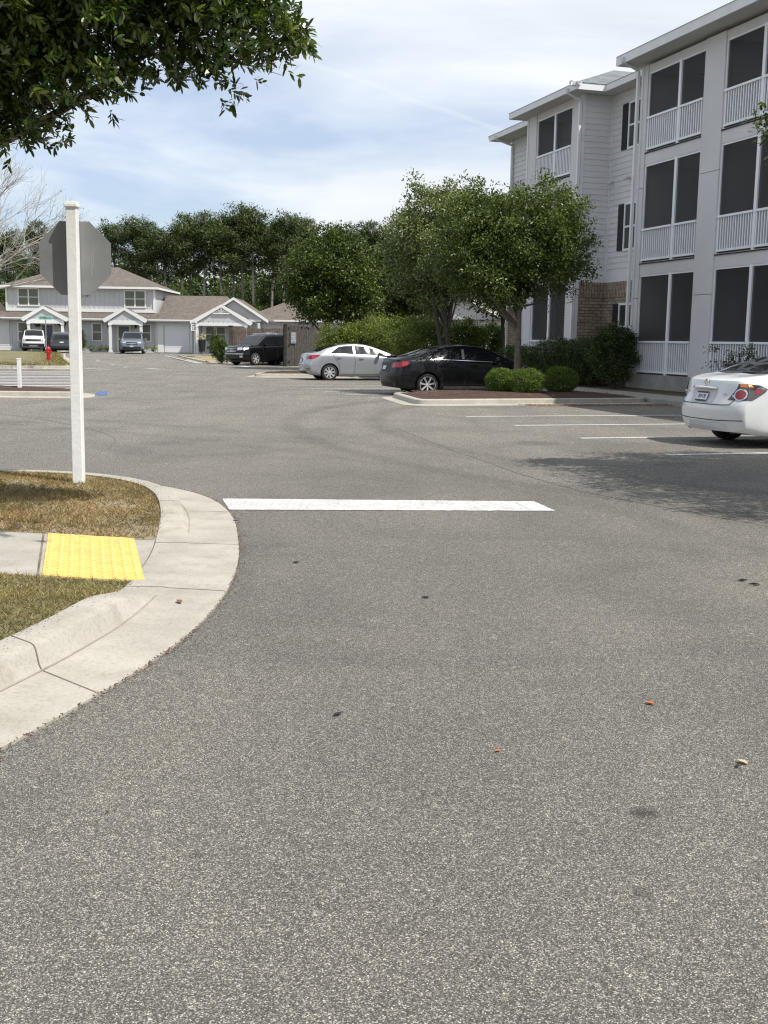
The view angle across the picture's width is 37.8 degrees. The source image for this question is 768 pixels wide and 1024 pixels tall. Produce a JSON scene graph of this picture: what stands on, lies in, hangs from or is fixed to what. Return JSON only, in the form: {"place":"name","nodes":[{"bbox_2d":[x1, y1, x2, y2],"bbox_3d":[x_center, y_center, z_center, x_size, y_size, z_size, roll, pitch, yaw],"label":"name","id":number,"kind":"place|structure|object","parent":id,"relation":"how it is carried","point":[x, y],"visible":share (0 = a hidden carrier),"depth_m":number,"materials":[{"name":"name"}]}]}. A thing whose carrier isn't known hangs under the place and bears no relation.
{"place":"outdoors","nodes":[
{"label":"outdoors","id":0,"kind":"place"},
{"bbox_2d":[0,350,69,365],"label":"lawn","id":1,"kind":"structure","parent":0,"point":[9,355],"depth_m":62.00,"materials":[{"name":"plant"}]},
{"bbox_2d":[0,532,154,580],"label":"sidewalk","id":2,"kind":"structure","parent":0,"point":[19,552],"depth_m":7.81,"materials":[{"name":"concrete"}]},
{"bbox_2d":[42,533,144,580],"bbox_3d":[-2.020,0.299,7.749,0.628,0.063,1.638,-1,9,-15],"label":"tactile pad","id":3,"kind":"object","parent":2,"relation":"on","point":[89,556],"visible":1,"depth_m":7.66,"materials":[{"name":"yellow plastic"}]},
{"bbox_2d":[37,533,155,583],"bbox_3d":[-2.041,0.303,7.705,0.860,0.039,1.662,0,9,-8],"label":"walk joint","id":4,"kind":"object","parent":2,"relation":"on","point":[40,555],"visible":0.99,"depth_m":7.75,"materials":[{"name":"grey concrete"}]},
{"bbox_2d":[0,0,733,314],"label":"sky","id":5,"kind":"structure","parent":0,"point":[423,86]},
{"bbox_2d":[0,351,767,1023],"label":"road","id":6,"kind":"structure","parent":0,"point":[220,823],"depth_m":4.38,"materials":[{"name":"grey asphalt"}]},
{"bbox_2d":[20,330,47,350],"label":"suv","id":7,"kind":"object","parent":6,"relation":"on","point":[33,339],"visible":0.96,"depth_m":92.96,"materials":[{"name":"white metal"}]},
{"bbox_2d":[0,385,69,390],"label":"mulch bed","id":8,"kind":"object","parent":6,"relation":"on","point":[13,388],"visible":0.85,"depth_m":28.79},
{"bbox_2d":[16,358,21,387],"bbox_3d":[-9.544,-3.625,29.312,0.100,0.795,0.100,1,9,0],"label":"marker post","id":9,"kind":"object","parent":8,"relation":"on","point":[19,378],"visible":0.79,"depth_m":29.27,"materials":[{"name":"white paint"}]},
{"bbox_2d":[0,353,69,368],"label":"kerb","id":10,"kind":"structure","parent":6,"relation":"on","point":[37,367],"depth_m":51.69,"materials":[{"name":"concrete"}]},
{"bbox_2d":[0,388,94,397],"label":"kerb","id":11,"kind":"structure","parent":6,"relation":"on","point":[34,394],"depth_m":28.13,"materials":[{"name":"concrete"}]},
{"bbox_2d":[0,153,100,292],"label":"bare tree","id":12,"kind":"object","parent":6,"relation":"on","point":[23,246],"visible":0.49,"depth_m":48.18,"materials":[{"name":"grey plant"}]},
{"bbox_2d":[50,332,68,351],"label":"suv","id":13,"kind":"object","parent":6,"relation":"on","point":[59,341],"visible":0.56,"depth_m":90.04,"materials":[{"name":"grey metal"}]},
{"bbox_2d":[0,570,131,639],"bbox_3d":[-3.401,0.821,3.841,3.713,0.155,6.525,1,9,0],"label":"green turf","id":14,"kind":"structure","parent":6,"relation":"on","point":[93,591],"depth_m":6.30,"materials":[{"name":"plant"}]},
{"bbox_2d":[0,469,163,539],"bbox_3d":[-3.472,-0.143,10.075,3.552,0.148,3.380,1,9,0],"label":"dry turf","id":15,"kind":"structure","parent":6,"relation":"on","point":[131,491],"depth_m":9.55,"materials":[{"name":"brown plant"}]},
{"bbox_2d":[39,201,110,482],"bbox_3d":[-2.966,-1.576,10.776,0.690,2.730,0.130,1,9,1],"label":"stop sign","id":16,"kind":"object","parent":15,"relation":"on","point":[74,258],"visible":0.99,"depth_m":10.71,"materials":[{"name":"white paint"}]},
{"bbox_2d":[0,469,238,750],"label":"kerb","id":17,"kind":"structure","parent":6,"relation":"on","point":[164,619],"depth_m":5.84,"materials":[{"name":"concrete"}]},
{"bbox_2d":[0,505,189,690],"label":"gutter dirt","id":18,"kind":"structure","parent":17,"relation":"on","point":[140,609],"depth_m":5.58,"materials":[{"name":"soil"}]},
{"bbox_2d":[11,500,237,693],"bbox_3d":[-1.700,0.517,6.136,1.310,0.138,7.855,2,9,6],"label":"kerb joint","id":19,"kind":"object","parent":17,"relation":"on","point":[76,683],"visible":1,"depth_m":5.15,"materials":[{"name":"grey concrete"}]},
{"bbox_2d":[118,332,146,353],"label":"suv","id":20,"kind":"object","parent":6,"relation":"on","point":[133,341],"visible":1,"depth_m":91.86,"materials":[{"name":"blue"}]},
{"bbox_2d":[0,267,275,353],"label":"townhouse","id":21,"kind":"structure","parent":6,"relation":"on","point":[121,302],"depth_m":97.84,"materials":[{"name":"brown shingle"},{"name":"grey painted siding"},{"name":"white painted trim"}]},
{"bbox_2d":[17,288,39,305],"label":"window","id":22,"kind":"structure","parent":21,"relation":"in","point":[25,296],"depth_m":97.66,"materials":[{"name":"white"}]},
{"bbox_2d":[42,325,52,346],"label":"door","id":23,"kind":"structure","parent":21,"relation":"in","point":[49,329],"depth_m":98.21,"materials":[{"name":"blue wood"}]},
{"bbox_2d":[91,323,102,340],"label":"window","id":24,"kind":"structure","parent":21,"relation":"in","point":[96,328],"depth_m":98.26,"materials":[{"name":"white glass"}]},
{"bbox_2d":[124,290,145,307],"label":"window","id":25,"kind":"structure","parent":21,"relation":"in","point":[132,298],"depth_m":97.66,"materials":[{"name":"white"}]},
{"bbox_2d":[143,324,151,341],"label":"window","id":26,"kind":"structure","parent":21,"relation":"in","point":[147,333],"depth_m":98.23,"materials":[{"name":"white glass"}]},
{"bbox_2d":[164,325,189,352],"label":"garage door","id":27,"kind":"structure","parent":21,"relation":"in","point":[177,337],"depth_m":98.28,"materials":[{"name":"white metal"}]},
{"bbox_2d":[195,331,206,351],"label":"plant pot","id":28,"kind":"object","parent":21,"relation":"on","point":[201,343],"visible":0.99,"depth_m":95.39,"materials":[{"name":"black paint"}]},
{"bbox_2d":[0,0,322,174],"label":"overhanging tree","id":29,"kind":"object","parent":6,"relation":"on","point":[55,44],"visible":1,"depth_m":7.98,"materials":[{"name":"green plant"}]},
{"bbox_2d":[206,330,219,354],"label":"conical shrub","id":30,"kind":"object","parent":6,"relation":"on","point":[212,337],"visible":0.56,"depth_m":90.86,"materials":[{"name":"green plant"}]},
{"bbox_2d":[211,333,229,363],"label":"conical shrub","id":31,"kind":"object","parent":6,"relation":"on","point":[218,351],"visible":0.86,"depth_m":67.60,"materials":[{"name":"green plant"}]},
{"bbox_2d":[225,333,282,364],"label":"suv","id":32,"kind":"object","parent":6,"relation":"on","point":[256,348],"visible":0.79,"depth_m":65.28,"materials":[{"name":"black metal"}]},
{"bbox_2d":[233,328,282,362],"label":"wooden fence","id":33,"kind":"object","parent":6,"relation":"on","point":[244,333],"visible":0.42,"depth_m":71.71,"materials":[{"name":"beige wood"}]},
{"bbox_2d":[257,302,343,332],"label":"cottage","id":34,"kind":"structure","parent":6,"relation":"on","point":[278,315],"depth_m":106.61,"materials":[{"name":"brown"}]},
{"bbox_2d":[283,324,324,365],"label":"enclosure fence","id":35,"kind":"object","parent":6,"relation":"on","point":[298,342],"visible":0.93,"depth_m":65.38,"materials":[{"name":"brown wood"}]},
{"bbox_2d":[247,372,378,377],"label":"kerb","id":36,"kind":"structure","parent":6,"relation":"on","point":[261,375],"depth_m":45.55,"materials":[{"name":"concrete"}]},
{"bbox_2d":[275,220,389,337],"bbox_3d":[-2.726,-11.022,57.019,6.077,7.542,5.457,1,9,0],"label":"dense tree","id":37,"kind":"object","parent":6,"relation":"on","point":[345,296],"visible":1,"depth_m":55.95,"materials":[{"name":"green plant"}]},
{"bbox_2d":[313,320,367,347],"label":"wax myrtle","id":38,"kind":"object","parent":6,"relation":"on","point":[334,337],"visible":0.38,"depth_m":54.93,"materials":[{"name":"green plant"}]},
{"bbox_2d":[298,343,394,379],"bbox_3d":[-1.087,-5.920,44.167,4.555,1.437,2.159,-2,9,-17],"label":"sedan","id":39,"kind":"object","parent":6,"relation":"on","point":[330,362],"visible":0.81,"depth_m":43.23,"materials":[{"name":"silver metal"}]},
{"bbox_2d":[337,310,397,353],"bbox_3d":[-0.692,-8.376,54.869,3.081,2.960,2.802,-2,9,-18],"label":"wax myrtle","id":40,"kind":"object","parent":6,"relation":"on","point":[357,333],"visible":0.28,"depth_m":54.37,"materials":[{"name":"green plant"}]},
{"bbox_2d":[0,454,744,848],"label":"leaf litter","id":41,"kind":"object","parent":6,"relation":"on","point":[180,638],"visible":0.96,"depth_m":5.69,"materials":[{"name":"brown plant"}]},
{"bbox_2d":[223,498,554,510],"bbox_3d":[0.014,-0.068,10.649,3.147,0.001,0.729,0,9,-3],"label":"stop line","id":42,"kind":"object","parent":6,"relation":"on","point":[282,504],"visible":1,"depth_m":10.63,"materials":[{"name":"paint"}]},
{"bbox_2d":[363,312,425,355],"bbox_3d":[0.580,-8.092,53.408,3.264,2.900,2.863,1,9,0],"label":"wax myrtle","id":43,"kind":"object","parent":6,"relation":"on","point":[386,340],"visible":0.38,"depth_m":53.05,"materials":[{"name":"green plant"}]},
{"bbox_2d":[361,208,460,330],"bbox_3d":[1.437,-12.121,60.712,5.838,8.733,5.417,4,9,22],"label":"oak tree","id":44,"kind":"object","parent":6,"relation":"on","point":[401,305],"visible":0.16,"depth_m":59.88,"materials":[{"name":"green plant"}]},
{"bbox_2d":[387,312,455,355],"bbox_3d":[1.687,-7.587,50.419,3.252,2.837,2.861,1,9,0],"label":"wax myrtle","id":45,"kind":"object","parent":6,"relation":"on","point":[410,336],"visible":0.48,"depth_m":50.06,"materials":[{"name":"green plant"}]},
{"bbox_2d":[369,167,520,344],"bbox_3d":[2.637,-9.758,46.111,6.535,8.638,5.090,1,9,0],"label":"tree","id":46,"kind":"object","parent":6,"relation":"on","point":[414,222],"visible":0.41,"depth_m":45.49,"materials":[{"name":"green plant"}]},
{"bbox_2d":[379,345,536,391],"bbox_3d":[2.255,-4.197,33.088,4.816,1.469,2.210,-2,9,-17],"label":"sedan","id":47,"kind":"object","parent":6,"relation":"on","point":[452,367],"visible":0.73,"depth_m":32.12,"materials":[{"name":"black metal"}]},
{"bbox_2d":[417,297,505,348],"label":"cottage","id":48,"kind":"structure","parent":6,"relation":"on","point":[463,311],"depth_m":72.00,"materials":[{"name":"grey"}]},
{"bbox_2d":[454,190,505,352],"bbox_3d":[5.519,-10.383,51.045,4.928,8.356,5.224,8,11,38],"label":"oak tree","id":49,"kind":"object","parent":6,"relation":"on","point":[501,330],"visible":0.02,"depth_m":51.21,"materials":[{"name":"green plant"}]},
{"bbox_2d":[382,392,653,405],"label":"kerb","id":50,"kind":"structure","parent":6,"relation":"on","point":[399,398],"depth_m":28.37,"materials":[{"name":"concrete"}]},
{"bbox_2d":[401,390,636,398],"bbox_3d":[3.557,-3.168,29.975,6.503,0.128,3.467,-2,9,-17],"label":"mulch bed","id":51,"kind":"object","parent":6,"relation":"on","point":[455,394],"visible":0.9,"depth_m":29.19,"materials":[{"name":"brown soil"}]},
{"bbox_2d":[485,367,518,390],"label":"round shrub","id":52,"kind":"object","parent":51,"relation":"on","point":[492,377],"visible":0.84,"depth_m":30.18,"materials":[{"name":"green plant"}]},
{"bbox_2d":[417,167,603,387],"bbox_3d":[3.603,-6.557,32.044,5.406,6.374,4.311,1,9,0],"label":"oak tree","id":53,"kind":"object","parent":51,"relation":"on","point":[489,262],"visible":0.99,"depth_m":31.29,"materials":[{"name":"green plant"}]},
{"bbox_2d":[506,367,546,392],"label":"round shrub","id":54,"kind":"object","parent":51,"relation":"on","point":[518,374],"visible":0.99,"depth_m":29.73,"materials":[{"name":"green plant"}]},
{"bbox_2d":[403,389,670,405],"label":"leaf litter","id":55,"kind":"object","parent":51,"relation":"on","point":[569,404],"visible":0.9,"depth_m":28.47,"materials":[{"name":"brown plant"}]},
{"bbox_2d":[543,365,578,391],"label":"round shrub","id":56,"kind":"object","parent":51,"relation":"on","point":[559,375],"visible":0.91,"depth_m":30.66,"materials":[{"name":"green plant"}]},
{"bbox_2d":[466,415,666,416],"bbox_3d":[4.964,-2.107,24.474,6.830,0.001,0.160,-2,9,-17],"label":"parking line","id":57,"kind":"object","parent":6,"relation":"on","point":[587,415],"visible":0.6,"depth_m":24.48,"materials":[{"name":"paint"}]},
{"bbox_2d":[395,428,764,525],"bbox_3d":[2.099,-0.453,13.395,1.075,0.001,13.863,-2,9,-20],"label":"asphalt crack","id":58,"kind":"object","parent":6,"relation":"on","point":[579,490],"visible":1,"depth_m":12.08,"materials":[{"name":"grey asphalt"}]},
{"bbox_2d":[536,388,681,406],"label":"kerb","id":59,"kind":"structure","parent":6,"relation":"on","point":[677,403],"depth_m":29.44,"materials":[{"name":"grey concrete"}]},
{"bbox_2d":[583,436,744,438],"bbox_3d":[6.496,-1.327,19.535,6.800,0.001,0.160,-2,9,-17],"label":"parking line","id":60,"kind":"object","parent":6,"relation":"on","point":[656,437],"visible":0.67,"depth_m":18.86,"materials":[{"name":"paint"}]},
{"bbox_2d":[667,452,767,454],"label":"parking line","id":61,"kind":"object","parent":6,"relation":"on","point":[720,453],"visible":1,"depth_m":16.24,"materials":[{"name":"paint"}]},
{"bbox_2d":[682,356,767,439],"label":"sedan","id":62,"kind":"object","parent":6,"relation":"on","point":[729,403],"visible":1,"depth_m":17.21,"materials":[{"name":"white car paint"},{"name":"rubber"},{"name":"glass"}]},
{"bbox_2d":[740,101,767,171],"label":"overhanging tree","id":63,"kind":"object","parent":6,"relation":"on","point":[761,126],"visible":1,"depth_m":12.74,"materials":[{"name":"green plant"}]},
{"bbox_2d":[539,385,683,400],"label":"sidewalk","id":64,"kind":"structure","parent":0,"point":[633,393],"depth_m":32.14,"materials":[{"name":"concrete"}]},
{"bbox_2d":[540,382,684,396],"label":"lawn","id":65,"kind":"structure","parent":0,"point":[631,390],"depth_m":33.30,"materials":[{"name":"green plant"}]},
{"bbox_2d":[584,320,641,388],"bbox_3d":[7.053,-4.883,34.428,1.846,2.176,1.691,1,9,0],"label":"hedge shrub","id":66,"kind":"object","parent":65,"relation":"on","point":[611,337],"visible":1,"depth_m":34.12,"materials":[{"name":"green plant"}]},
{"bbox_2d":[548,380,684,394],"bbox_3d":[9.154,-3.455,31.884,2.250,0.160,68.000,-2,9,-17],"label":"mulch bed","id":67,"kind":"object","parent":65,"relation":"on","point":[620,386],"depth_m":34.29,"materials":[{"name":"brown soil"}]},
{"bbox_2d":[425,313,490,347],"bbox_3d":[3.415,-7.704,51.424,3.207,2.803,2.584,1,9,0],"label":"wax myrtle","id":68,"kind":"object","parent":67,"relation":"on","point":[461,329],"visible":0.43,"depth_m":50.93,"materials":[{"name":"green plant"}]},
{"bbox_2d":[462,320,504,352],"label":"wax myrtle","id":69,"kind":"object","parent":67,"relation":"on","point":[495,329],"visible":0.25,"depth_m":51.90,"materials":[{"name":"green plant"}]},
{"bbox_2d":[494,343,533,362],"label":"hedge shrub","id":70,"kind":"object","parent":67,"relation":"on","point":[509,351],"visible":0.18,"depth_m":41.58,"materials":[{"name":"green plant"}]},
{"bbox_2d":[512,343,555,368],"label":"hedge shrub","id":71,"kind":"object","parent":67,"relation":"on","point":[527,357],"visible":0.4,"depth_m":39.98,"materials":[{"name":"green plant"}]},
{"bbox_2d":[531,336,565,381],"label":"hedge shrub","id":72,"kind":"object","parent":67,"relation":"on","point":[545,356],"visible":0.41,"depth_m":38.70,"materials":[{"name":"green plant"}]},
{"bbox_2d":[546,337,584,383],"bbox_3d":[6.178,-5.094,37.694,1.301,1.655,1.272,-2,9,-17],"label":"hedge shrub","id":73,"kind":"object","parent":67,"relation":"on","point":[559,360],"visible":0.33,"depth_m":37.53,"materials":[{"name":"green plant"}]},
{"bbox_2d":[562,339,590,384],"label":"hedge shrub","id":74,"kind":"object","parent":67,"relation":"on","point":[568,352],"visible":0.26,"depth_m":36.64,"materials":[{"name":"green plant"}]},
{"bbox_2d":[570,336,613,385],"bbox_3d":[6.754,-4.827,35.929,1.376,1.661,1.235,-2,9,-17],"label":"hedge shrub","id":75,"kind":"object","parent":67,"relation":"on","point":[592,381],"visible":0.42,"depth_m":35.86,"materials":[{"name":"green plant"}]},
{"bbox_2d":[701,340,758,370],"bbox_3d":[8.830,-3.554,28.098,1.424,1.538,1.364,-3,10,-24],"label":"twiggy shrub","id":76,"kind":"object","parent":65,"relation":"on","point":[748,357],"visible":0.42,"depth_m":28.06,"materials":[{"name":"green plant"}]},
{"label":"lawn","id":77,"kind":"structure","parent":0,"visible":0},
{"bbox_2d":[488,0,767,391],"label":"apartment building","id":78,"kind":"structure","parent":77,"relation":"on","point":[658,155],"depth_m":32.42,"materials":[{"name":"white wood"}]},
{"bbox_2d":[618,303,630,343],"bbox_3d":[7.991,-6.132,37.054,0.080,1.550,0.950,-2,9,-17],"label":"window","id":79,"kind":"structure","parent":78,"relation":"in","point":[621,306],"depth_m":37.19,"materials":[{"name":"white"}]},
{"bbox_2d":[622,200,635,250],"bbox_3d":[8.085,-9.345,36.576,0.080,1.550,0.950,-2,9,-17],"label":"window","id":80,"kind":"structure","parent":78,"relation":"in","point":[626,223],"depth_m":36.83,"materials":[{"name":"white"}]},
{"bbox_2d":[627,97,640,149],"bbox_3d":[8.135,-12.533,36.088,0.080,1.500,0.950,-2,9,-17],"label":"window","id":81,"kind":"structure","parent":78,"relation":"in","point":[631,116],"depth_m":36.34,"materials":[{"name":"white"}]},
{"label":"ground","id":82,"kind":"structure","parent":0,"visible":0},
{"bbox_2d":[0,262,24,307],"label":"woodland tree","id":83,"kind":"object","parent":82,"relation":"on","point":[3,292],"visible":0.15,"depth_m":129.37,"materials":[{"name":"green plant"}]},
{"bbox_2d":[0,227,28,282],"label":"pine tree","id":84,"kind":"object","parent":82,"relation":"on","point":[10,276],"visible":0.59,"depth_m":122.22,"materials":[{"name":"green plant"}]},
{"bbox_2d":[8,218,51,276],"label":"pine tree","id":85,"kind":"object","parent":82,"relation":"on","point":[32,234],"visible":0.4,"depth_m":116.00,"materials":[{"name":"green plant"}]},
{"bbox_2d":[95,218,132,271],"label":"pine tree","id":86,"kind":"object","parent":82,"relation":"on","point":[109,235],"visible":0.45,"depth_m":119.43,"materials":[{"name":"green plant"}]},
{"bbox_2d":[107,214,158,278],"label":"pine tree","id":87,"kind":"object","parent":82,"relation":"on","point":[134,234],"visible":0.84,"depth_m":115.53,"materials":[{"name":"green plant"}]},
{"bbox_2d":[122,219,163,279],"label":"pine tree","id":88,"kind":"object","parent":82,"relation":"on","point":[152,224],"visible":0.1,"depth_m":118.81,"materials":[{"name":"green plant"}]},
{"bbox_2d":[127,226,202,286],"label":"pine tree","id":89,"kind":"object","parent":82,"relation":"on","point":[162,244],"visible":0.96,"depth_m":114.21,"materials":[{"name":"green plant"}]},
{"bbox_2d":[151,272,184,295],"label":"woodland tree","id":90,"kind":"object","parent":82,"relation":"on","point":[178,285],"visible":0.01,"depth_m":130.41,"materials":[{"name":"green plant"}]},
{"bbox_2d":[152,217,209,295],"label":"pine tree","id":91,"kind":"object","parent":82,"relation":"on","point":[182,231],"visible":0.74,"depth_m":115.13,"materials":[{"name":"green plant"}]},
{"bbox_2d":[166,210,212,295],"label":"pine tree","id":92,"kind":"object","parent":82,"relation":"on","point":[186,218],"visible":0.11,"depth_m":119.10,"materials":[{"name":"green plant"}]},
{"bbox_2d":[0,253,390,324],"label":"woodland","id":93,"kind":"object","parent":82,"relation":"on","point":[197,283],"visible":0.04,"depth_m":137.66,"materials":[{"name":"green plant"}]},
{"bbox_2d":[185,209,233,295],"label":"pine tree","id":94,"kind":"object","parent":82,"relation":"on","point":[202,215],"visible":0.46,"depth_m":116.03,"materials":[{"name":"green plant"}]},
{"bbox_2d":[191,213,249,295],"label":"pine tree","id":95,"kind":"object","parent":82,"relation":"on","point":[211,232],"visible":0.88,"depth_m":114.45,"materials":[{"name":"green plant"}]},
{"bbox_2d":[209,279,242,298],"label":"woodland tree","id":96,"kind":"object","parent":82,"relation":"on","point":[224,292],"visible":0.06,"depth_m":114.53,"materials":[{"name":"green plant"}]},
{"bbox_2d":[201,201,270,299],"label":"pine tree","id":97,"kind":"object","parent":82,"relation":"on","point":[240,220],"visible":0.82,"depth_m":114.95,"materials":[{"name":"green plant"}]},
{"bbox_2d":[223,274,255,304],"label":"woodland tree","id":98,"kind":"object","parent":82,"relation":"on","point":[238,287],"visible":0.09,"depth_m":130.49,"materials":[{"name":"green plant"}]},
{"bbox_2d":[228,206,273,305],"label":"pine tree","id":99,"kind":"object","parent":82,"relation":"on","point":[259,243],"visible":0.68,"depth_m":116.05,"materials":[{"name":"green plant"}]},
{"bbox_2d":[249,266,291,310],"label":"woodland tree","id":100,"kind":"object","parent":82,"relation":"on","point":[264,301],"visible":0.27,"depth_m":124.86,"materials":[{"name":"green plant"}]},
{"bbox_2d":[245,221,301,306],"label":"pine tree","id":101,"kind":"object","parent":82,"relation":"on","point":[270,263],"visible":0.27,"depth_m":118.89,"materials":[{"name":"green plant"}]},
{"bbox_2d":[251,208,311,300],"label":"pine tree","id":102,"kind":"object","parent":82,"relation":"on","point":[282,232],"visible":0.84,"depth_m":114.00,"materials":[{"name":"green plant"}]},
{"bbox_2d":[292,216,327,251],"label":"pine tree","id":103,"kind":"object","parent":82,"relation":"on","point":[308,222],"visible":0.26,"depth_m":120.92,"materials":[{"name":"green plant"}]},
{"bbox_2d":[354,219,387,300],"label":"pine tree","id":104,"kind":"object","parent":82,"relation":"on","point":[375,235],"visible":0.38,"depth_m":117.98,"materials":[{"name":"green plant"}]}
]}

